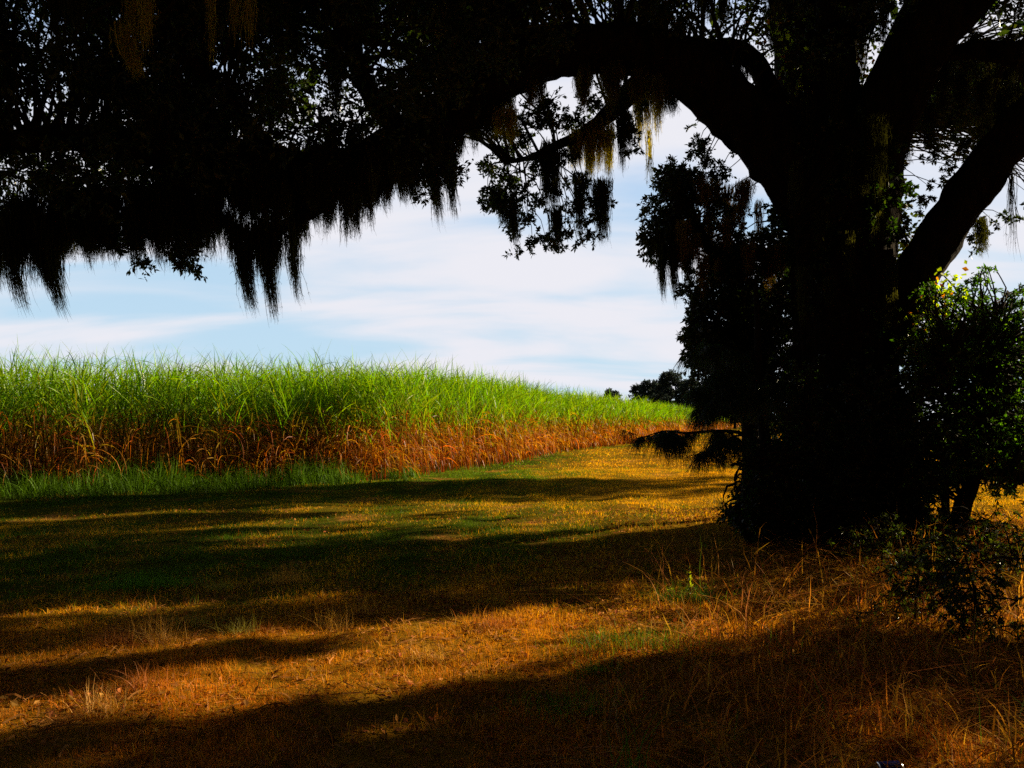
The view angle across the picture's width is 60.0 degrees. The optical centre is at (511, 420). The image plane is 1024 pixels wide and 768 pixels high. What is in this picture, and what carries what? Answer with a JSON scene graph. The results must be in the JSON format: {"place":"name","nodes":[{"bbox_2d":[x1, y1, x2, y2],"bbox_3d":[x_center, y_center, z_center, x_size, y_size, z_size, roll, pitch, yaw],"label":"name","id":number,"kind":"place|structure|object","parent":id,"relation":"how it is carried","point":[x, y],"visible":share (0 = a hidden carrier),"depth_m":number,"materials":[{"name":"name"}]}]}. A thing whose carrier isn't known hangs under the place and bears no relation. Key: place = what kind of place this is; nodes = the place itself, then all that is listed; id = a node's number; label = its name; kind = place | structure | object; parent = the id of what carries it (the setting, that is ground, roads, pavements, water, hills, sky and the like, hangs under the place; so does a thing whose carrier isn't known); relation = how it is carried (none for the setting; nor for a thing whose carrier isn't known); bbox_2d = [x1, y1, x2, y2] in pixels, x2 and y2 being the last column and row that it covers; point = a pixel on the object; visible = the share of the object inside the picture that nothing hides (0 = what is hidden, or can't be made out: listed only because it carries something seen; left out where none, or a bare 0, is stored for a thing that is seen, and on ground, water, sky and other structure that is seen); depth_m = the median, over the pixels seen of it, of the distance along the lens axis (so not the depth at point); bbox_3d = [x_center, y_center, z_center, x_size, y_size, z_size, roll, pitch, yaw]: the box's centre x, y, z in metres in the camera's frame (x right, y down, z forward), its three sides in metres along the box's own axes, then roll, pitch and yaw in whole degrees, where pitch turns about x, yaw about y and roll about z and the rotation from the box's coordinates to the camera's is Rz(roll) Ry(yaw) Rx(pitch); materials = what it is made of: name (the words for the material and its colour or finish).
{"place":"outdoors","nodes":[
{"label":"outdoors","id":0,"kind":"place"},
{"bbox_2d":[0,338,739,488],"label":"sugar cane field","id":1,"kind":"structure","parent":0,"point":[427,419],"depth_m":23.84,"materials":[{"name":"green plant"}]},
{"bbox_2d":[0,422,1023,767],"bbox_3d":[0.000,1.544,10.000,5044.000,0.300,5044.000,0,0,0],"label":"ground","id":2,"kind":"structure","parent":0,"point":[454,754],"depth_m":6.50,"materials":[{"name":"plant"}]},
{"bbox_2d":[54,673,141,720],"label":"grass tuft","id":3,"kind":"object","parent":2,"relation":"on","point":[88,707],"visible":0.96,"depth_m":4.74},
{"bbox_2d":[65,623,147,650],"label":"grass tuft","id":4,"kind":"object","parent":2,"relation":"on","point":[108,639],"visible":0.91,"depth_m":6.20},
{"bbox_2d":[90,657,203,693],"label":"grass tuft","id":5,"kind":"object","parent":2,"relation":"on","point":[144,680],"visible":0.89,"depth_m":5.18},
{"bbox_2d":[99,613,220,648],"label":"grass tuft","id":6,"kind":"object","parent":2,"relation":"on","point":[151,636],"visible":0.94,"depth_m":6.25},
{"bbox_2d":[0,448,428,507],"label":"weeds","id":7,"kind":"object","parent":2,"relation":"on","point":[121,482],"visible":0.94,"depth_m":20.69,"materials":[{"name":"green plant"}]},
{"bbox_2d":[256,559,313,585],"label":"grass tuft","id":8,"kind":"object","parent":2,"relation":"on","point":[285,577],"visible":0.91,"depth_m":8.59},
{"bbox_2d":[389,635,474,665],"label":"grass tuft","id":9,"kind":"object","parent":2,"relation":"on","point":[440,656],"visible":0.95,"depth_m":5.87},
{"bbox_2d":[0,0,1023,533],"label":"live oak","id":10,"kind":"object","parent":2,"relation":"on","point":[454,74],"visible":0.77,"depth_m":11.31,"materials":[{"name":"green plant"}]},
{"bbox_2d":[0,209,37,314],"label":"spanish moss","id":11,"kind":"object","parent":10,"relation":"attached to","point":[12,255],"visible":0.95,"depth_m":9.23,"materials":[{"name":"plant"}]},
{"bbox_2d":[2,188,45,287],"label":"spanish moss","id":12,"kind":"object","parent":10,"relation":"attached to","point":[8,199],"visible":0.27,"depth_m":9.40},
{"bbox_2d":[9,179,51,245],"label":"spanish moss","id":13,"kind":"object","parent":10,"relation":"attached to","point":[28,191],"visible":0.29,"depth_m":9.44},
{"bbox_2d":[24,212,51,272],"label":"spanish moss","id":14,"kind":"object","parent":10,"relation":"attached to","point":[37,222],"visible":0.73,"depth_m":9.25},
{"bbox_2d":[13,207,71,318],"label":"spanish moss","id":15,"kind":"object","parent":10,"relation":"attached to","point":[53,266],"visible":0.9,"depth_m":9.31,"materials":[{"name":"plant"}]},
{"bbox_2d":[38,0,71,59],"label":"spanish moss","id":16,"kind":"object","parent":10,"relation":"attached to","point":[54,8],"visible":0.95,"depth_m":7.38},
{"bbox_2d":[56,204,77,258],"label":"spanish moss","id":17,"kind":"object","parent":10,"relation":"attached to","point":[68,227],"visible":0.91,"depth_m":9.32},
{"bbox_2d":[78,193,101,266],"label":"spanish moss","id":18,"kind":"object","parent":10,"relation":"attached to","point":[90,221],"visible":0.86,"depth_m":9.32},
{"bbox_2d":[64,181,124,254],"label":"spanish moss","id":19,"kind":"object","parent":10,"relation":"attached to","point":[86,194],"visible":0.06,"depth_m":9.49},
{"bbox_2d":[109,20,147,82],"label":"spanish moss","id":20,"kind":"object","parent":10,"relation":"attached to","point":[128,46],"visible":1,"depth_m":7.17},
{"bbox_2d":[116,0,142,34],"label":"spanish moss","id":21,"kind":"object","parent":10,"relation":"attached to","point":[132,4],"visible":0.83,"depth_m":7.38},
{"bbox_2d":[120,206,145,275],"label":"spanish moss","id":22,"kind":"object","parent":10,"relation":"attached to","point":[132,232],"visible":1,"depth_m":9.33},
{"bbox_2d":[119,185,169,269],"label":"spanish moss","id":23,"kind":"object","parent":10,"relation":"attached to","point":[134,198],"visible":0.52,"depth_m":9.46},
{"bbox_2d":[135,0,159,60],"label":"spanish moss","id":24,"kind":"object","parent":10,"relation":"attached to","point":[146,11],"visible":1,"depth_m":6.98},
{"bbox_2d":[140,182,163,264],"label":"spanish moss","id":25,"kind":"object","parent":10,"relation":"attached to","point":[154,220],"visible":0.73,"depth_m":9.45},
{"bbox_2d":[154,184,178,270],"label":"spanish moss","id":26,"kind":"object","parent":10,"relation":"attached to","point":[166,213],"visible":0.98,"depth_m":9.37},
{"bbox_2d":[178,182,211,265],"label":"spanish moss","id":27,"kind":"object","parent":10,"relation":"attached to","point":[192,222],"visible":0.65,"depth_m":9.65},
{"bbox_2d":[190,181,222,247],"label":"spanish moss","id":28,"kind":"object","parent":10,"relation":"attached to","point":[205,203],"visible":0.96,"depth_m":9.31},
{"bbox_2d":[203,0,218,66],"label":"spanish moss","id":29,"kind":"object","parent":10,"relation":"attached to","point":[211,8],"visible":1,"depth_m":7.60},
{"bbox_2d":[193,165,231,233],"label":"spanish moss","id":30,"kind":"object","parent":10,"relation":"attached to","point":[215,179],"visible":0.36,"depth_m":9.63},
{"bbox_2d":[213,205,239,262],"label":"spanish moss","id":31,"kind":"object","parent":10,"relation":"attached to","point":[226,214],"visible":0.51,"depth_m":9.82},
{"bbox_2d":[223,0,242,46],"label":"spanish moss","id":32,"kind":"object","parent":10,"relation":"attached to","point":[235,4],"visible":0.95,"depth_m":7.40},
{"bbox_2d":[217,60,257,137],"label":"spanish moss","id":33,"kind":"object","parent":10,"relation":"attached to","point":[238,78],"visible":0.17,"depth_m":10.45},
{"bbox_2d":[230,171,251,230],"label":"spanish moss","id":34,"kind":"object","parent":10,"relation":"attached to","point":[239,191],"visible":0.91,"depth_m":9.54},
{"bbox_2d":[227,216,260,317],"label":"spanish moss","id":35,"kind":"object","parent":10,"relation":"attached to","point":[243,244],"visible":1,"depth_m":9.71,"materials":[{"name":"plant"}]},
{"bbox_2d":[237,0,260,47],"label":"spanish moss","id":36,"kind":"object","parent":10,"relation":"attached to","point":[249,5],"visible":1,"depth_m":7.30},
{"bbox_2d":[243,148,272,224],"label":"spanish moss","id":37,"kind":"object","parent":10,"relation":"attached to","point":[254,179],"visible":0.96,"depth_m":9.27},
{"bbox_2d":[253,212,282,324],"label":"spanish moss","id":38,"kind":"object","parent":10,"relation":"attached to","point":[268,271],"visible":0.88,"depth_m":9.82,"materials":[{"name":"plant"}]},
{"bbox_2d":[271,0,303,87],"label":"spanish moss","id":39,"kind":"object","parent":10,"relation":"attached to","point":[276,55],"visible":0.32,"depth_m":10.70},
{"bbox_2d":[268,213,309,307],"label":"spanish moss","id":40,"kind":"object","parent":10,"relation":"attached to","point":[292,244],"visible":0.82,"depth_m":9.96,"materials":[{"name":"plant"}]},
{"bbox_2d":[291,196,311,244],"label":"spanish moss","id":41,"kind":"object","parent":10,"relation":"attached to","point":[303,226],"visible":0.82,"depth_m":10.04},
{"bbox_2d":[319,182,334,241],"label":"spanish moss","id":42,"kind":"object","parent":10,"relation":"attached to","point":[325,208],"visible":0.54,"depth_m":9.87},
{"bbox_2d":[320,26,344,119],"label":"spanish moss","id":43,"kind":"object","parent":10,"relation":"attached to","point":[330,88],"visible":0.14,"depth_m":11.69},
{"bbox_2d":[322,156,343,232],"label":"spanish moss","id":44,"kind":"object","parent":10,"relation":"attached to","point":[333,198],"visible":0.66,"depth_m":9.51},
{"bbox_2d":[351,146,365,223],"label":"spanish moss","id":45,"kind":"object","parent":10,"relation":"attached to","point":[357,191],"visible":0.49,"depth_m":9.64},
{"bbox_2d":[353,156,377,230],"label":"spanish moss","id":46,"kind":"object","parent":10,"relation":"attached to","point":[367,187],"visible":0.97,"depth_m":9.35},
{"bbox_2d":[377,135,394,205],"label":"spanish moss","id":47,"kind":"object","parent":10,"relation":"attached to","point":[386,180],"visible":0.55,"depth_m":10.13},
{"bbox_2d":[424,134,460,230],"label":"spanish moss","id":48,"kind":"object","parent":10,"relation":"attached to","point":[452,196],"visible":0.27,"depth_m":10.76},
{"bbox_2d":[467,95,495,153],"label":"spanish moss","id":49,"kind":"object","parent":10,"relation":"attached to","point":[486,122],"visible":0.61,"depth_m":11.04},
{"bbox_2d":[490,98,520,146],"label":"spanish moss","id":50,"kind":"object","parent":10,"relation":"attached to","point":[509,120],"visible":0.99,"depth_m":11.13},
{"bbox_2d":[503,190,520,249],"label":"spanish moss","id":51,"kind":"object","parent":10,"relation":"attached to","point":[512,222],"visible":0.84,"depth_m":12.05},
{"bbox_2d":[523,74,541,109],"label":"spanish moss","id":52,"kind":"object","parent":10,"relation":"attached to","point":[531,85],"visible":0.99,"depth_m":11.20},
{"bbox_2d":[538,138,565,214],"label":"spanish moss","id":53,"kind":"object","parent":10,"relation":"attached to","point":[547,173],"visible":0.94,"depth_m":12.11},
{"bbox_2d":[547,204,563,252],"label":"spanish moss","id":54,"kind":"object","parent":10,"relation":"attached to","point":[556,218],"visible":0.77,"depth_m":12.15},
{"bbox_2d":[570,170,588,238],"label":"spanish moss","id":55,"kind":"object","parent":10,"relation":"attached to","point":[577,188],"visible":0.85,"depth_m":12.35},
{"bbox_2d":[566,124,598,177],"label":"spanish moss","id":56,"kind":"object","parent":10,"relation":"attached to","point":[579,144],"visible":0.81,"depth_m":12.29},
{"bbox_2d":[575,63,592,113],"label":"spanish moss","id":57,"kind":"object","parent":10,"relation":"attached to","point":[583,78],"visible":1,"depth_m":11.32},
{"bbox_2d":[581,117,616,182],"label":"spanish moss","id":58,"kind":"object","parent":10,"relation":"attached to","point":[604,138],"visible":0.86,"depth_m":12.35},
{"bbox_2d":[588,172,613,244],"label":"spanish moss","id":59,"kind":"object","parent":10,"relation":"attached to","point":[601,189],"visible":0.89,"depth_m":12.20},
{"bbox_2d":[597,60,621,104],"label":"spanish moss","id":60,"kind":"object","parent":10,"relation":"attached to","point":[611,90],"visible":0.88,"depth_m":11.34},
{"bbox_2d":[614,98,629,171],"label":"spanish moss","id":61,"kind":"object","parent":10,"relation":"attached to","point":[621,112],"visible":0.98,"depth_m":11.84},
{"bbox_2d":[628,64,648,111],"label":"spanish moss","id":62,"kind":"object","parent":10,"relation":"attached to","point":[636,85],"visible":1,"depth_m":11.41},
{"bbox_2d":[632,91,663,147],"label":"spanish moss","id":63,"kind":"object","parent":10,"relation":"attached to","point":[647,117],"visible":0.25,"depth_m":12.76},
{"bbox_2d":[644,126,653,189],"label":"spanish moss","id":64,"kind":"object","parent":10,"relation":"attached to","point":[649,151],"visible":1,"depth_m":12.79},
{"bbox_2d":[649,73,666,108],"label":"spanish moss","id":65,"kind":"object","parent":10,"relation":"attached to","point":[657,86],"visible":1,"depth_m":11.45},
{"bbox_2d":[661,85,681,116],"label":"spanish moss","id":66,"kind":"object","parent":10,"relation":"attached to","point":[673,100],"visible":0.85,"depth_m":12.04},
{"bbox_2d":[675,218,693,261],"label":"spanish moss","id":67,"kind":"object","parent":10,"relation":"attached to","point":[683,230],"visible":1,"depth_m":12.59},
{"bbox_2d":[695,176,713,210],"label":"spanish moss","id":68,"kind":"object","parent":10,"relation":"attached to","point":[704,193],"visible":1,"depth_m":12.71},
{"bbox_2d":[718,44,756,80],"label":"spanish moss","id":69,"kind":"object","parent":10,"relation":"attached to","point":[740,65],"visible":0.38,"depth_m":12.48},
{"bbox_2d":[732,178,752,234],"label":"spanish moss","id":70,"kind":"object","parent":10,"relation":"attached to","point":[740,193],"visible":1,"depth_m":12.45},
{"bbox_2d":[732,0,776,45],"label":"climbing vine","id":71,"kind":"object","parent":10,"relation":"attached to","point":[753,25],"visible":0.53,"depth_m":11.97,"materials":[{"name":"green plant"}]},
{"bbox_2d":[764,11,813,103],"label":"climbing vine","id":72,"kind":"object","parent":10,"relation":"attached to","point":[785,50],"visible":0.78,"depth_m":12.00,"materials":[{"name":"green plant"}]},
{"bbox_2d":[780,48,798,109],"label":"spanish moss","id":73,"kind":"object","parent":10,"relation":"attached to","point":[791,85],"visible":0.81,"depth_m":11.87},
{"bbox_2d":[743,106,942,525],"bbox_3d":[4.781,-0.926,12.518,3.773,6.798,3.128,0,0,43],"label":"climbing vine","id":74,"kind":"object","parent":10,"relation":"attached to","point":[812,307],"visible":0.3,"depth_m":11.67,"materials":[{"name":"plant"}]},
{"bbox_2d":[838,230,858,287],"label":"spanish moss","id":75,"kind":"object","parent":10,"relation":"attached to","point":[849,249],"visible":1,"depth_m":11.31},
{"bbox_2d":[856,24,893,87],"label":"climbing vine","id":76,"kind":"object","parent":10,"relation":"attached to","point":[891,33],"visible":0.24,"depth_m":13.14,"materials":[{"name":"green plant"}]},
{"bbox_2d":[860,111,892,207],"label":"spanish moss","id":77,"kind":"object","parent":10,"relation":"attached to","point":[877,135],"visible":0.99,"depth_m":11.12,"materials":[{"name":"plant"}]},
{"bbox_2d":[871,208,891,242],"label":"spanish moss","id":78,"kind":"object","parent":10,"relation":"attached to","point":[881,223],"visible":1,"depth_m":11.30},
{"bbox_2d":[877,295,896,329],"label":"spanish moss","id":79,"kind":"object","parent":10,"relation":"attached to","point":[885,308],"visible":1,"depth_m":11.32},
{"bbox_2d":[882,254,899,316],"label":"spanish moss","id":80,"kind":"object","parent":10,"relation":"attached to","point":[891,268],"visible":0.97,"depth_m":11.32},
{"bbox_2d":[916,96,941,148],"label":"spanish moss","id":81,"kind":"object","parent":10,"relation":"attached to","point":[929,118],"visible":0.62,"depth_m":12.90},
{"bbox_2d":[888,260,973,375],"bbox_3d":[5.479,-1.308,11.594,1.102,1.578,0.674,0,0,0],"label":"climbing vine","id":82,"kind":"object","parent":10,"relation":"attached to","point":[944,293],"visible":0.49,"depth_m":11.57,"materials":[{"name":"green plant"}]},
{"bbox_2d":[972,215,990,257],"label":"spanish moss","id":83,"kind":"object","parent":10,"relation":"attached to","point":[981,235],"visible":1,"depth_m":12.27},
{"bbox_2d":[1002,166,1020,255],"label":"spanish moss","id":84,"kind":"object","parent":10,"relation":"attached to","point":[1010,190],"visible":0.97,"depth_m":11.29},
{"bbox_2d":[0,506,1023,767],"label":"fallen leaves","id":85,"kind":"object","parent":2,"relation":"on","point":[632,618],"visible":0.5,"depth_m":6.09,"materials":[{"name":"plant"}]},
{"bbox_2d":[482,675,658,730],"bbox_3d":[0.385,1.563,4.943,0.946,0.182,0.837,0,0,37],"label":"grass tuft","id":86,"kind":"object","parent":2,"relation":"on","point":[568,705],"visible":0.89,"depth_m":4.99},
{"bbox_2d":[488,684,688,767],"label":"grass tuft","id":87,"kind":"object","parent":2,"relation":"on","point":[636,759],"visible":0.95,"depth_m":3.97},
{"bbox_2d":[530,616,736,668],"bbox_3d":[0.838,1.502,6.154,1.561,0.218,1.204,0,0,0],"label":"grass tuft","id":88,"kind":"object","parent":2,"relation":"on","point":[638,638],"visible":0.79,"depth_m":6.13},
{"bbox_2d":[635,379,658,402],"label":"distant tree","id":89,"kind":"object","parent":2,"relation":"on","point":[644,386],"visible":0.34,"depth_m":193.79,"materials":[{"name":"green plant"}]},
{"bbox_2d":[651,369,682,406],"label":"distant tree","id":90,"kind":"object","parent":2,"relation":"on","point":[669,379],"visible":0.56,"depth_m":188.83,"materials":[{"name":"green plant"}]},
{"bbox_2d":[671,378,698,406],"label":"distant tree","id":91,"kind":"object","parent":2,"relation":"on","point":[683,387],"visible":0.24,"depth_m":184.08,"materials":[{"name":"green plant"}]},
{"bbox_2d":[635,578,738,606],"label":"grass tuft","id":92,"kind":"object","parent":2,"relation":"on","point":[684,593],"visible":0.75,"depth_m":7.81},
{"bbox_2d":[635,154,792,506],"bbox_3d":[3.283,-1.384,13.524,2.897,5.730,1.865,0,0,0],"label":"understory tree","id":93,"kind":"object","parent":2,"relation":"on","point":[723,314],"visible":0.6,"depth_m":13.08,"materials":[{"name":"green plant"}]},
{"bbox_2d":[651,230,670,301],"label":"spanish moss","id":94,"kind":"object","parent":93,"relation":"attached to","point":[661,256],"visible":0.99,"depth_m":12.94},
{"bbox_2d":[665,226,684,306],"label":"spanish moss","id":95,"kind":"object","parent":93,"relation":"attached to","point":[673,268],"visible":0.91,"depth_m":12.95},
{"bbox_2d":[680,239,696,292],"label":"spanish moss","id":96,"kind":"object","parent":93,"relation":"attached to","point":[688,272],"visible":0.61,"depth_m":12.96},
{"bbox_2d":[694,253,709,302],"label":"spanish moss","id":97,"kind":"object","parent":93,"relation":"attached to","point":[701,275],"visible":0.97,"depth_m":12.82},
{"bbox_2d":[753,199,764,246],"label":"spanish moss","id":98,"kind":"object","parent":93,"relation":"attached to","point":[758,221],"visible":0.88,"depth_m":13.35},
{"bbox_2d":[613,280,825,531],"bbox_3d":[2.568,-0.145,11.123,2.644,3.274,1.526,0,0,0],"label":"pine sapling","id":99,"kind":"object","parent":2,"relation":"on","point":[725,395],"visible":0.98,"depth_m":10.90,"materials":[{"name":"plant"}]},
{"bbox_2d":[423,480,1023,767],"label":"dead grass","id":100,"kind":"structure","parent":2,"relation":"on","point":[974,662],"depth_m":5.42,"materials":[{"name":"plant"}]},
{"bbox_2d":[715,423,836,546],"bbox_3d":[3.192,0.773,10.804,1.528,1.522,1.034,0,0,0],"label":"shrub","id":101,"kind":"object","parent":2,"relation":"on","point":[767,471],"visible":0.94,"depth_m":10.68,"materials":[{"name":"green plant"}]},
{"bbox_2d":[738,351,964,547],"bbox_3d":[4.248,0.448,11.040,2.932,2.622,1.263,0,0,0],"label":"shrub","id":102,"kind":"object","parent":2,"relation":"on","point":[913,473],"visible":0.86,"depth_m":10.82,"materials":[{"name":"green plant"}]},
{"bbox_2d":[827,512,918,575],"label":"weed bush","id":103,"kind":"object","parent":2,"relation":"on","point":[886,547],"visible":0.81,"depth_m":9.16,"materials":[{"name":"green plant"}]},
{"bbox_2d":[851,528,978,621],"bbox_3d":[3.188,1.226,6.984,0.862,0.781,0.744,0,0,-38],"label":"weed bush","id":104,"kind":"object","parent":2,"relation":"on","point":[942,548],"visible":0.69,"depth_m":6.94,"materials":[{"name":"green plant"}]},
{"bbox_2d":[868,522,1006,586],"bbox_3d":[4.182,1.301,8.756,0.884,0.636,1.065,0,0,-29],"label":"weed bush","id":105,"kind":"object","parent":2,"relation":"on","point":[934,549],"visible":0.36,"depth_m":8.61,"materials":[{"name":"green plant"}]},
{"bbox_2d":[890,263,1023,534],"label":"shrub","id":106,"kind":"object","parent":2,"relation":"on","point":[981,350],"visible":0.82,"depth_m":11.33,"materials":[{"name":"green plant"}]},
{"bbox_2d":[895,541,1023,645],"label":"weed bush","id":107,"kind":"object","parent":2,"relation":"on","point":[943,582],"visible":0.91,"depth_m":6.28,"materials":[{"name":"green plant"}]},
{"bbox_2d":[921,503,1013,547],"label":"bush","id":108,"kind":"object","parent":2,"relation":"on","point":[985,536],"visible":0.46,"depth_m":10.57,"materials":[{"name":"green plant"}]},
{"bbox_2d":[962,508,1023,589],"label":"weed bush","id":109,"kind":"object","parent":2,"relation":"on","point":[1014,552],"visible":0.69,"depth_m":8.37,"materials":[{"name":"green plant"}]},
{"bbox_2d":[0,0,1023,419],"label":"sky","id":110,"kind":"structure","parent":0,"point":[598,320],"materials":[{"name":"white"}]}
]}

